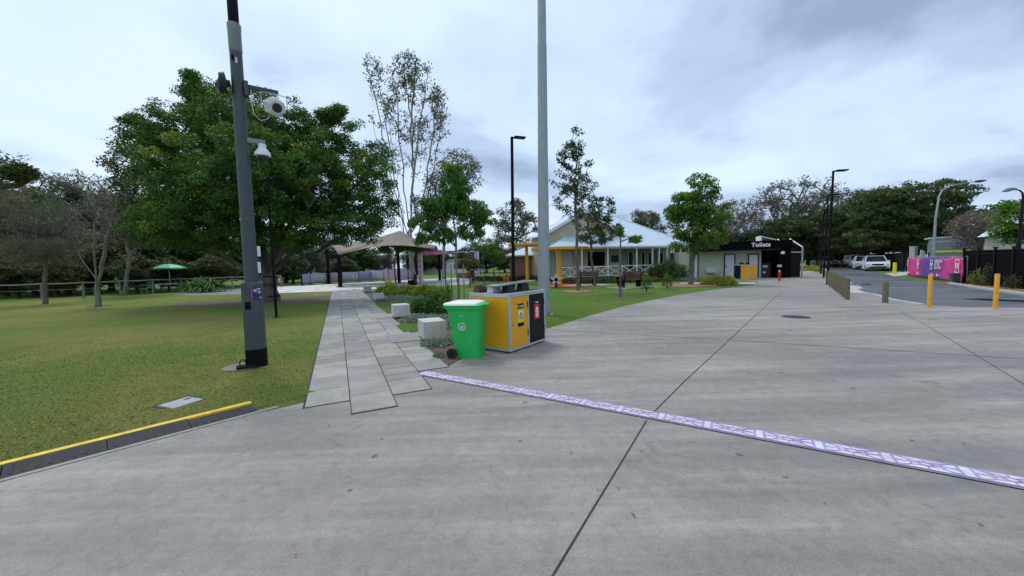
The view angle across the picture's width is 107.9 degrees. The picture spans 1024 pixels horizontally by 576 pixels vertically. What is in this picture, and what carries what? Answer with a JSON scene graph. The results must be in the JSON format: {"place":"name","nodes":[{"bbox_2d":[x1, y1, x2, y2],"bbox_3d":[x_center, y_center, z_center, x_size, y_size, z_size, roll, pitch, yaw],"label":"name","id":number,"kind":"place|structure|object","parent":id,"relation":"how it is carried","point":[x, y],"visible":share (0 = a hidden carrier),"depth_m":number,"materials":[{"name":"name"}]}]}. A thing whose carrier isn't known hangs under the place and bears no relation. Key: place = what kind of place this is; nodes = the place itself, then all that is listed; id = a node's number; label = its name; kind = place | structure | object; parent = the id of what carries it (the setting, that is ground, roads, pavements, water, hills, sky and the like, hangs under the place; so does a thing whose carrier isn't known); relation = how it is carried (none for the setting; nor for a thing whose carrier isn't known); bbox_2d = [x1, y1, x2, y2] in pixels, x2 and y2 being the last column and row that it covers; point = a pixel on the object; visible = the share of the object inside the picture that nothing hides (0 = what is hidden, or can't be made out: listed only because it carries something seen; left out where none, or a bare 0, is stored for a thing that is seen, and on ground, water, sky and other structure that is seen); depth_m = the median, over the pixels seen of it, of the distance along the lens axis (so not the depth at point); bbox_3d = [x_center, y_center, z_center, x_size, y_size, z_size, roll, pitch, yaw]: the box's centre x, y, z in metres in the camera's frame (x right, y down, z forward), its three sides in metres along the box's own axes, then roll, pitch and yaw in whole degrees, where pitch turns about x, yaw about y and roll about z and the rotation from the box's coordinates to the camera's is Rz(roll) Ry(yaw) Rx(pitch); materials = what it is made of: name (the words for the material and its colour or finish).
{"place":"outdoors","nodes":[
{"label":"outdoors","id":0,"kind":"place"},
{"bbox_2d":[0,291,330,476],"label":"lawn","id":1,"kind":"structure","parent":0,"point":[39,319],"depth_m":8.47,"materials":[{"name":"green plant"}]},
{"bbox_2d":[0,185,92,303],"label":"casuarina","id":2,"kind":"object","parent":1,"relation":"on","point":[44,254],"visible":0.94,"depth_m":21.99,"materials":[{"name":"green plant"}]},
{"bbox_2d":[0,401,278,481],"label":"kerb","id":3,"kind":"structure","parent":1,"relation":"on","point":[37,462],"depth_m":3.60,"materials":[{"name":"concrete"}]},
{"bbox_2d":[152,395,207,408],"bbox_3d":[-4.165,1.447,4.696,0.376,0.026,0.404,0,4,21],"label":"pit lid","id":4,"kind":"object","parent":1,"relation":"on","point":[190,399],"visible":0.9,"depth_m":4.68,"materials":[{"name":"concrete"}]},
{"bbox_2d":[188,277,234,292],"bbox_3d":[-25.244,-0.070,31.380,3.517,1.832,4.205,-5,5,-42],"label":"cycad","id":5,"kind":"object","parent":1,"relation":"on","point":[211,285],"visible":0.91,"depth_m":30.87,"materials":[{"name":"green plant"}]},
{"bbox_2d":[170,296,329,306],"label":"leaf litter","id":6,"kind":"object","parent":1,"relation":"on","point":[283,300],"visible":0.67,"depth_m":19.79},
{"bbox_2d":[215,0,287,371],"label":"camera pole","id":7,"kind":"object","parent":1,"relation":"on","point":[254,326],"visible":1,"depth_m":6.30,"materials":[{"name":"metal"}]},
{"bbox_2d":[109,67,404,301],"bbox_3d":[-13.179,-5.301,18.647,14.967,12.700,9.426,-1,4,0],"label":"fig tree","id":8,"kind":"object","parent":1,"relation":"on","point":[296,166],"visible":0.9,"depth_m":17.87,"materials":[{"name":"green plant"}]},
{"bbox_2d":[265,178,279,317],"bbox_3d":[-8.436,-1.409,13.245,0.210,4.884,0.528,-2,4,-7],"label":"lamp post","id":9,"kind":"object","parent":1,"relation":"on","point":[268,180],"visible":1,"depth_m":13.06,"materials":[{"name":"metal"}]},
{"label":"mulch ring","id":10,"kind":"structure","parent":1,"relation":"on","visible":0},
{"bbox_2d":[61,178,133,305],"bbox_3d":[-21.343,-2.318,19.394,3.383,6.736,2.039,-1,4,0],"label":"bare tree","id":11,"kind":"object","parent":10,"relation":"on","point":[97,293],"visible":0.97,"depth_m":19.34,"materials":[{"name":"green plant"}]},
{"bbox_2d":[302,289,448,414],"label":"path","id":12,"kind":"structure","parent":0,"point":[369,388],"depth_m":6.60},
{"bbox_2d":[369,314,423,342],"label":"seat plinth","id":13,"kind":"structure","parent":12,"relation":"on","point":[404,337],"depth_m":8.74,"materials":[{"name":"concrete"}]},
{"bbox_2d":[391,303,409,317],"bbox_3d":[-3.665,0.738,12.272,0.500,0.410,0.600,-3,4,-25],"label":"concrete seat","id":14,"kind":"object","parent":13,"relation":"on","point":[399,310],"visible":0.91,"depth_m":12.01,"materials":[{"name":"concrete"}]},
{"bbox_2d":[418,317,445,339],"bbox_3d":[-1.832,0.926,8.518,0.500,0.412,0.640,-3,4,-25],"label":"concrete seat","id":15,"kind":"object","parent":13,"relation":"on","point":[431,328],"visible":0.89,"depth_m":8.26,"materials":[{"name":"concrete"}]},
{"bbox_2d":[415,278,476,284],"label":"side path","id":16,"kind":"structure","parent":0,"point":[433,281],"depth_m":41.57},
{"bbox_2d":[417,250,479,283],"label":"entrance arch","id":17,"kind":"structure","parent":16,"relation":"on","point":[420,265],"depth_m":37.10,"materials":[{"name":"metal"}]},
{"bbox_2d":[0,255,956,327],"bbox_3d":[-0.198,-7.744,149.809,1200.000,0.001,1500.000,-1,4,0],"label":"ground","id":18,"kind":"structure","parent":0,"point":[77,294],"depth_m":24.05,"materials":[{"name":"green plant"}]},
{"bbox_2d":[0,253,37,297],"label":"dark tree","id":19,"kind":"object","parent":18,"relation":"on","point":[8,276],"visible":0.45,"depth_m":29.32,"materials":[{"name":"green plant"}]},
{"bbox_2d":[0,150,46,229],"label":"gum tree","id":20,"kind":"object","parent":18,"relation":"on","point":[18,174],"visible":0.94,"depth_m":29.47,"materials":[{"name":"green plant"}]},
{"bbox_2d":[17,256,88,296],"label":"dark tree","id":21,"kind":"object","parent":18,"relation":"on","point":[59,274],"visible":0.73,"depth_m":29.29,"materials":[{"name":"green plant"}]},
{"bbox_2d":[0,187,105,293],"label":"dark tree","id":22,"kind":"object","parent":18,"relation":"on","point":[61,202],"visible":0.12,"depth_m":34.65,"materials":[{"name":"green plant"}]},
{"bbox_2d":[2,170,104,290],"bbox_3d":[-47.118,-5.943,39.708,9.618,12.750,12.485,-1,4,12],"label":"feathery tree","id":23,"kind":"object","parent":18,"relation":"on","point":[77,188],"visible":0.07,"depth_m":38.59,"materials":[{"name":"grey plant"}]},
{"bbox_2d":[6,234,105,294],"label":"dark tree","id":24,"kind":"object","parent":18,"relation":"on","point":[67,292],"visible":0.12,"depth_m":32.24,"materials":[{"name":"green plant"}]},
{"bbox_2d":[28,168,119,289],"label":"feathery tree","id":25,"kind":"object","parent":18,"relation":"on","point":[77,176],"visible":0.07,"depth_m":40.45,"materials":[{"name":"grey plant"}]},
{"bbox_2d":[31,187,123,290],"bbox_3d":[-41.196,-4.894,37.775,7.972,10.568,10.349,2,5,43],"label":"feathery tree","id":26,"kind":"object","parent":18,"relation":"on","point":[87,221],"visible":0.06,"depth_m":36.52,"materials":[{"name":"green plant"}]},
{"bbox_2d":[48,231,148,293],"bbox_3d":[-37.800,-2.391,33.875,8.009,5.844,6.333,-3,4,-25],"label":"dark tree","id":27,"kind":"object","parent":18,"relation":"on","point":[114,254],"visible":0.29,"depth_m":32.96,"materials":[{"name":"green plant"}]},
{"bbox_2d":[91,124,172,294],"bbox_3d":[-29.765,-5.972,29.675,6.285,13.213,4.284,-1,4,0],"label":"olive tree","id":28,"kind":"object","parent":18,"relation":"on","point":[112,162],"visible":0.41,"depth_m":28.89,"materials":[{"name":"green plant"}]},
{"bbox_2d":[104,253,163,293],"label":"dark tree","id":29,"kind":"object","parent":18,"relation":"on","point":[117,270],"visible":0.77,"depth_m":31.22,"materials":[{"name":"green plant"}]},
{"bbox_2d":[0,275,281,300],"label":"rail fence","id":30,"kind":"object","parent":18,"relation":"on","point":[83,288],"visible":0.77,"depth_m":29.18,"materials":[{"name":"wood"}]},
{"bbox_2d":[103,222,191,289],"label":"dark tree","id":31,"kind":"object","parent":18,"relation":"on","point":[153,255],"visible":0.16,"depth_m":35.90,"materials":[{"name":"green plant"}]},
{"bbox_2d":[139,255,197,291],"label":"dark tree","id":32,"kind":"object","parent":18,"relation":"on","point":[174,274],"visible":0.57,"depth_m":33.68,"materials":[{"name":"green plant"}]},
{"bbox_2d":[175,288,240,294],"bbox_3d":[-24.851,0.363,30.941,5.130,0.050,12.850,-4,4,-32],"label":"playground edge","id":33,"kind":"object","parent":18,"relation":"on","point":[233,291],"visible":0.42,"depth_m":29.91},
{"bbox_2d":[182,254,242,283],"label":"dark tree","id":34,"kind":"object","parent":18,"relation":"on","point":[207,266],"visible":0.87,"depth_m":35.39,"materials":[{"name":"green plant"}]},
{"bbox_2d":[276,254,311,283],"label":"dark tree","id":35,"kind":"object","parent":18,"relation":"on","point":[292,273],"visible":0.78,"depth_m":43.01,"materials":[{"name":"green plant"}]},
{"bbox_2d":[305,245,332,273],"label":"feathery tree","id":36,"kind":"object","parent":18,"relation":"on","point":[316,262],"visible":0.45,"depth_m":53.08,"materials":[{"name":"green plant"}]},
{"bbox_2d":[313,240,358,272],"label":"dark tree","id":37,"kind":"object","parent":18,"relation":"on","point":[333,253],"visible":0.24,"depth_m":58.37,"materials":[{"name":"green plant"}]},
{"bbox_2d":[324,255,361,272],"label":"dark tree","id":38,"kind":"object","parent":18,"relation":"on","point":[347,265],"visible":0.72,"depth_m":49.27,"materials":[{"name":"green plant"}]},
{"bbox_2d":[353,248,380,270],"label":"dark tree","id":39,"kind":"object","parent":18,"relation":"on","point":[365,259],"visible":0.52,"depth_m":64.17,"materials":[{"name":"green plant"}]},
{"bbox_2d":[277,280,468,292],"bbox_3d":[-13.695,-0.233,35.851,20.355,0.050,17.720,-5,5,-43],"label":"playground surface","id":40,"kind":"object","parent":18,"relation":"on","point":[315,288],"visible":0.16,"depth_m":34.18,"materials":[{"name":"paint"}]},
{"bbox_2d":[325,231,440,286],"bbox_3d":[-14.066,-3.039,38.485,14.508,5.263,11.256,-1,4,0],"label":"shade sail","id":41,"kind":"object","parent":40,"relation":"on","point":[399,238],"visible":0.72,"depth_m":35.38,"materials":[{"name":"fabric"}]},
{"bbox_2d":[368,246,434,282],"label":"playground tree","id":42,"kind":"object","parent":40,"relation":"on","point":[396,249],"visible":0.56,"depth_m":38.19,"materials":[{"name":"green plant"}]},
{"bbox_2d":[362,48,450,279],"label":"gum tree","id":43,"kind":"object","parent":40,"relation":"on","point":[410,79],"visible":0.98,"depth_m":44.59,"materials":[{"name":"green plant"}]},
{"bbox_2d":[369,252,401,269],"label":"feathery tree","id":44,"kind":"object","parent":18,"relation":"on","point":[383,262],"visible":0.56,"depth_m":69.53,"materials":[{"name":"green plant"}]},
{"bbox_2d":[366,291,461,365],"bbox_3d":[-3.797,0.679,17.154,4.565,0.050,22.419,-3,4,-25],"label":"garden bed","id":45,"kind":"object","parent":18,"relation":"on","point":[446,360],"visible":0.2,"depth_m":8.80,"materials":[{"name":"soil"}]},
{"bbox_2d":[406,283,440,296],"bbox_3d":[-4.717,0.114,20.487,1.919,0.798,1.912,-4,5,-37],"label":"hedge shrub","id":46,"kind":"object","parent":45,"relation":"on","point":[423,289],"visible":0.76,"depth_m":20.16,"materials":[{"name":"green plant"}]},
{"bbox_2d":[417,289,454,313],"bbox_3d":[-2.650,0.469,13.269,1.292,0.874,1.387,-4,5,-37],"label":"dark shrub","id":47,"kind":"object","parent":45,"relation":"on","point":[435,300],"visible":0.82,"depth_m":13.03,"materials":[{"name":"green plant"}]},
{"bbox_2d":[419,338,452,347],"bbox_3d":[-1.578,1.127,7.777,0.740,0.183,0.730,-1,4,0],"label":"groundcover","id":48,"kind":"object","parent":45,"relation":"on","point":[438,341],"visible":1,"depth_m":7.68,"materials":[{"name":"plant"}]},
{"bbox_2d":[406,161,498,299],"bbox_3d":[-2.790,-2.623,17.731,4.377,6.566,2.268,-1,4,0],"label":"young tree","id":49,"kind":"object","parent":45,"relation":"on","point":[461,209],"visible":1,"depth_m":17.30,"materials":[{"name":"green plant"}]},
{"bbox_2d":[400,251,434,274],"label":"dark tree","id":50,"kind":"object","parent":18,"relation":"on","point":[427,261],"visible":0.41,"depth_m":78.31,"materials":[{"name":"green plant"}]},
{"bbox_2d":[415,259,464,273],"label":"building","id":51,"kind":"structure","parent":18,"relation":"on","point":[434,270],"depth_m":82.38,"materials":[{"name":"grey"}]},
{"bbox_2d":[408,147,486,278],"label":"gum tree","id":52,"kind":"object","parent":18,"relation":"on","point":[468,174],"visible":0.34,"depth_m":45.70,"materials":[{"name":"green plant"}]},
{"bbox_2d":[454,256,482,286],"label":"tree","id":53,"kind":"object","parent":18,"relation":"on","point":[472,262],"visible":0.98,"depth_m":29.11,"materials":[{"name":"green plant"}]},
{"bbox_2d":[464,236,500,283],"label":"tree","id":54,"kind":"object","parent":18,"relation":"on","point":[483,248],"visible":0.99,"depth_m":33.12,"materials":[{"name":"green plant"}]},
{"bbox_2d":[487,198,537,255],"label":"gum tree","id":55,"kind":"object","parent":18,"relation":"on","point":[523,217],"visible":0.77,"depth_m":60.89,"materials":[{"name":"green plant"}]},
{"bbox_2d":[510,135,525,286],"bbox_3d":[0.309,-4.031,20.904,1.110,8.710,0.390,-3,4,-20],"label":"lamp post","id":56,"kind":"object","parent":18,"relation":"on","point":[512,209],"visible":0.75,"depth_m":20.73,"materials":[{"name":"metal"}]},
{"bbox_2d":[505,247,533,279],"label":"brick building","id":57,"kind":"structure","parent":18,"relation":"on","point":[520,261],"depth_m":36.94,"materials":[{"name":"brick"}]},
{"bbox_2d":[508,243,549,283],"bbox_3d":[1.482,-2.080,31.864,3.545,3.384,3.136,-1,4,0],"label":"play canopy","id":58,"kind":"object","parent":18,"relation":"on","point":[526,245],"visible":0.69,"depth_m":31.51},
{"bbox_2d":[537,0,552,315],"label":"tall mast","id":59,"kind":"object","parent":18,"relation":"on","point":[543,247],"visible":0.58,"depth_m":11.78,"materials":[{"name":"metal"}]},
{"bbox_2d":[550,283,584,287],"bbox_3d":[4.068,-0.178,27.730,2.904,0.050,6.233,-1,4,5],"label":"red play surface","id":60,"kind":"object","parent":18,"relation":"on","point":[563,285],"visible":0.31,"depth_m":27.93,"materials":[{"name":"rubber"}]},
{"bbox_2d":[531,246,588,286],"bbox_3d":[3.439,-1.481,26.427,4.052,2.771,2.718,-1,4,0],"label":"play canopy","id":61,"kind":"object","parent":60,"relation":"on","point":[558,249],"visible":0.86,"depth_m":25.95,"materials":[{"name":"metal"}]},
{"bbox_2d":[561,290,592,292],"bbox_3d":[3.632,0.212,21.094,1.748,0.050,1.732,-1,4,0],"label":"mulch ring","id":62,"kind":"object","parent":18,"relation":"on","point":[579,291],"visible":0.92,"depth_m":20.89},
{"bbox_2d":[548,125,593,290],"bbox_3d":[3.440,-4.476,21.446,2.628,9.486,1.778,-1,4,0],"label":"young gum","id":63,"kind":"object","parent":62,"relation":"on","point":[569,189],"visible":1,"depth_m":21.23,"materials":[{"name":"green plant"}]},
{"bbox_2d":[580,286,609,287],"bbox_3d":[5.400,-0.070,24.862,2.174,0.050,2.103,-1,4,0],"label":"mulch ring","id":64,"kind":"object","parent":18,"relation":"on","point":[593,286],"visible":0.77,"depth_m":24.56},
{"bbox_2d":[568,180,620,285],"bbox_3d":[5.673,-3.722,25.398,3.640,7.365,2.019,-1,4,0],"label":"young gum","id":65,"kind":"object","parent":64,"relation":"on","point":[597,215],"visible":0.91,"depth_m":25.22,"materials":[{"name":"green plant"}]},
{"bbox_2d":[527,203,688,279],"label":"verandah house","id":66,"kind":"structure","parent":18,"relation":"on","point":[648,250],"depth_m":36.11,"materials":[{"name":"white metal"}]},
{"bbox_2d":[586,251,605,267],"bbox_3d":[8.228,-2.805,36.441,2.085,1.583,0.100,-3,4,-19],"label":"window","id":67,"kind":"structure","parent":66,"relation":"in","point":[599,257],"depth_m":36.49,"materials":[{"name":"glass"}]},
{"bbox_2d":[614,224,642,296],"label":"sapling","id":68,"kind":"object","parent":18,"relation":"on","point":[635,239],"visible":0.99,"depth_m":17.09,"materials":[{"name":"green plant"}]},
{"bbox_2d":[545,287,717,327],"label":"grass","id":69,"kind":"structure","parent":18,"relation":"on","point":[667,294],"depth_m":15.62,"materials":[{"name":"plant"}]},
{"bbox_2d":[605,286,657,288],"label":"bench slab","id":70,"kind":"structure","parent":18,"relation":"on","point":[629,287],"depth_m":23.39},
{"bbox_2d":[619,271,644,287],"bbox_3d":[7.503,-0.556,23.611,1.700,0.990,0.610,-3,4,-22],"label":"park bench","id":71,"kind":"object","parent":70,"relation":"on","point":[634,275],"visible":0.81,"depth_m":23.41,"materials":[{"name":"wood"}]},
{"bbox_2d":[630,208,667,233],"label":"gum tree","id":72,"kind":"object","parent":18,"relation":"on","point":[650,220],"visible":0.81,"depth_m":73.45,"materials":[{"name":"green plant"}]},
{"bbox_2d":[645,257,689,281],"bbox_3d":[12.769,-1.553,30.597,3.317,2.066,3.592,1,5,39],"label":"wide shrub","id":73,"kind":"object","parent":18,"relation":"on","point":[676,268],"visible":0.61,"depth_m":29.92,"materials":[{"name":"green plant"}]},
{"bbox_2d":[663,284,718,286],"bbox_3d":[11.491,-0.170,23.969,3.147,0.050,3.286,0,4,27],"label":"mulch ring","id":74,"kind":"object","parent":18,"relation":"on","point":[691,285],"visible":0.64,"depth_m":23.34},
{"bbox_2d":[663,172,734,283],"bbox_3d":[12.115,-3.817,24.386,4.517,7.397,3.230,-1,4,0],"label":"leafy tree","id":75,"kind":"object","parent":74,"relation":"on","point":[692,207],"visible":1,"depth_m":23.79,"materials":[{"name":"green plant"}]},
{"bbox_2d":[699,274,737,285],"bbox_3d":[13.415,-0.558,24.231,2.325,0.746,2.326,1,4,32],"label":"shrub","id":76,"kind":"object","parent":18,"relation":"on","point":[718,280],"visible":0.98,"depth_m":23.75,"materials":[{"name":"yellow plant"}]},
{"bbox_2d":[712,198,768,240],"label":"lacy tree","id":77,"kind":"object","parent":18,"relation":"on","point":[729,224],"visible":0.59,"depth_m":59.50,"materials":[{"name":"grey plant"}]},
{"bbox_2d":[734,225,796,250],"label":"dark tree","id":78,"kind":"object","parent":18,"relation":"on","point":[766,233],"visible":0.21,"depth_m":58.15,"materials":[{"name":"green plant"}]},
{"bbox_2d":[748,213,827,262],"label":"dark tree","id":79,"kind":"object","parent":18,"relation":"on","point":[797,227],"visible":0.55,"depth_m":57.49,"materials":[{"name":"green plant"}]},
{"bbox_2d":[736,174,853,227],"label":"lacy tree","id":80,"kind":"object","parent":18,"relation":"on","point":[791,208],"visible":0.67,"depth_m":63.80,"materials":[{"name":"green plant"}]},
{"bbox_2d":[780,187,862,216],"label":"lacy tree","id":81,"kind":"object","parent":18,"relation":"on","point":[843,196],"visible":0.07,"depth_m":76.98,"materials":[{"name":"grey plant"}]},
{"bbox_2d":[812,204,905,255],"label":"umbrella tree","id":82,"kind":"object","parent":18,"relation":"on","point":[840,244],"visible":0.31,"depth_m":49.65,"materials":[{"name":"green plant"}]},
{"bbox_2d":[867,252,904,271],"bbox_3d":[51.272,-3.943,53.093,0.070,1.900,45.070,1,5,38],"label":"fence","id":83,"kind":"object","parent":18,"relation":"on","point":[898,258],"visible":0.28,"depth_m":38.41,"materials":[{"name":"metal"}]},
{"bbox_2d":[835,177,989,268],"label":"umbrella tree","id":84,"kind":"object","parent":18,"relation":"on","point":[874,217],"visible":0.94,"depth_m":40.22,"materials":[{"name":"green plant"}]},
{"bbox_2d":[907,256,967,281],"bbox_3d":[26.783,-1.278,23.806,0.241,1.500,9.569,1,4,34],"label":"banner fence","id":85,"kind":"object","parent":18,"relation":"on","point":[937,268],"visible":0.96,"depth_m":22.98,"materials":[{"name":"fabric"}]},
{"bbox_2d":[924,236,984,258],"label":"site shed","id":86,"kind":"structure","parent":18,"relation":"on","point":[941,249],"depth_m":32.33,"materials":[{"name":"metal"}]},
{"bbox_2d":[932,180,986,255],"bbox_3d":[30.922,-4.085,25.845,3.488,6.637,0.174,-1,4,0],"label":"street light","id":87,"kind":"object","parent":18,"relation":"on","point":[934,229],"visible":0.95,"depth_m":25.76,"materials":[{"name":"metal"}]},
{"bbox_2d":[941,207,1003,250],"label":"tree","id":88,"kind":"object","parent":18,"relation":"on","point":[967,231],"visible":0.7,"depth_m":26.76,"materials":[{"name":"grey plant"}]},
{"bbox_2d":[960,282,1023,291],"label":"garden strip","id":89,"kind":"object","parent":18,"relation":"on","point":[1013,289],"visible":0.08,"depth_m":16.63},
{"bbox_2d":[961,246,1023,288],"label":"black fence","id":90,"kind":"object","parent":89,"relation":"on","point":[1006,262],"visible":0.77,"depth_m":17.70,"materials":[{"name":"metal"}]},
{"bbox_2d":[1002,187,1023,248],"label":"street light","id":91,"kind":"object","parent":89,"relation":"on","point":[1019,240],"visible":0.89,"depth_m":17.34,"materials":[{"name":"metal"}]},
{"bbox_2d":[985,199,1023,245],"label":"leafy bush tree","id":92,"kind":"object","parent":18,"relation":"on","point":[1007,232],"visible":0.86,"depth_m":19.05,"materials":[{"name":"green plant"}]},
{"bbox_2d":[0,272,1023,575],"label":"plaza","id":93,"kind":"structure","parent":0,"point":[458,480],"depth_m":2.99,"materials":[{"name":"concrete"}]},
{"bbox_2d":[442,300,490,358],"bbox_3d":[-0.800,0.734,6.812,0.805,1.004,0.642,-1,4,13],"label":"wheelie bin","id":94,"kind":"object","parent":93,"relation":"on","point":[467,318],"visible":0.99,"depth_m":6.58,"materials":[{"name":"plastic"}]},
{"bbox_2d":[469,280,545,352],"bbox_3d":[-0.042,0.515,7.673,0.991,1.294,1.396,1,4,36],"label":"recycling enclosure","id":95,"kind":"object","parent":93,"relation":"on","point":[515,320],"visible":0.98,"depth_m":7.15,"materials":[{"name":"metal"}]},
{"bbox_2d":[510,295,528,348],"bbox_3d":[0.147,0.637,7.119,0.029,0.960,0.563,1,4,36],"label":"recycling door","id":96,"kind":"structure","parent":95,"relation":"in","point":[519,304],"depth_m":7.10,"materials":[{"name":"metal"}]},
{"bbox_2d":[529,293,544,342],"bbox_3d":[0.506,0.597,7.611,0.029,0.960,0.563,1,4,36],"label":"rubbish door","id":97,"kind":"structure","parent":95,"relation":"in","point":[536,301],"depth_m":7.60,"materials":[{"name":"metal"}]},
{"bbox_2d":[418,371,1023,489],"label":"drain cover","id":98,"kind":"object","parent":93,"relation":"on","point":[980,475],"visible":1,"depth_m":3.37,"materials":[{"name":"metal"}]},
{"bbox_2d":[670,236,802,277],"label":"toilet block","id":99,"kind":"structure","parent":93,"relation":"on","point":[770,257],"depth_m":31.60,"materials":[{"name":"paint"}]},
{"bbox_2d":[733,262,756,279],"bbox_3d":[18.208,-1.331,29.082,0.960,1.384,1.374,-3,4,-24],"label":"recycling enclosure","id":100,"kind":"object","parent":93,"relation":"on","point":[746,271],"visible":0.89,"depth_m":28.70,"materials":[{"name":"metal"}]},
{"bbox_2d":[551,292,1022,575],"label":"expansion joint","id":101,"kind":"object","parent":93,"relation":"on","point":[576,536],"visible":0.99,"depth_m":3.43,"materials":[{"name":"rubber"}]},
{"bbox_2d":[824,169,848,284],"bbox_3d":[18.783,-3.489,21.638,1.001,6.593,0.336,-1,4,6],"label":"lamp post","id":102,"kind":"object","parent":93,"relation":"on","point":[830,222],"visible":0.88,"depth_m":21.60,"materials":[{"name":"metal"}]},
{"bbox_2d":[0,0,1023,267],"label":"sky","id":103,"kind":"structure","parent":0,"point":[749,95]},
{"bbox_2d":[819,265,1023,307],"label":"road","id":104,"kind":"structure","parent":0,"point":[910,290],"depth_m":16.46,"materials":[{"name":"asphalt"}]},
{"bbox_2d":[861,255,890,270],"bbox_3d":[38.895,-2.680,39.979,2.200,1.664,4.707,1,5,38],"label":"parked car","id":105,"kind":"object","parent":104,"relation":"on","point":[876,262],"visible":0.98,"depth_m":39.04,"materials":[{"name":"white metal"}]},
{"bbox_2d":[978,215,1023,249],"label":"pale building","id":106,"kind":"structure","parent":0,"point":[989,245],"depth_m":24.45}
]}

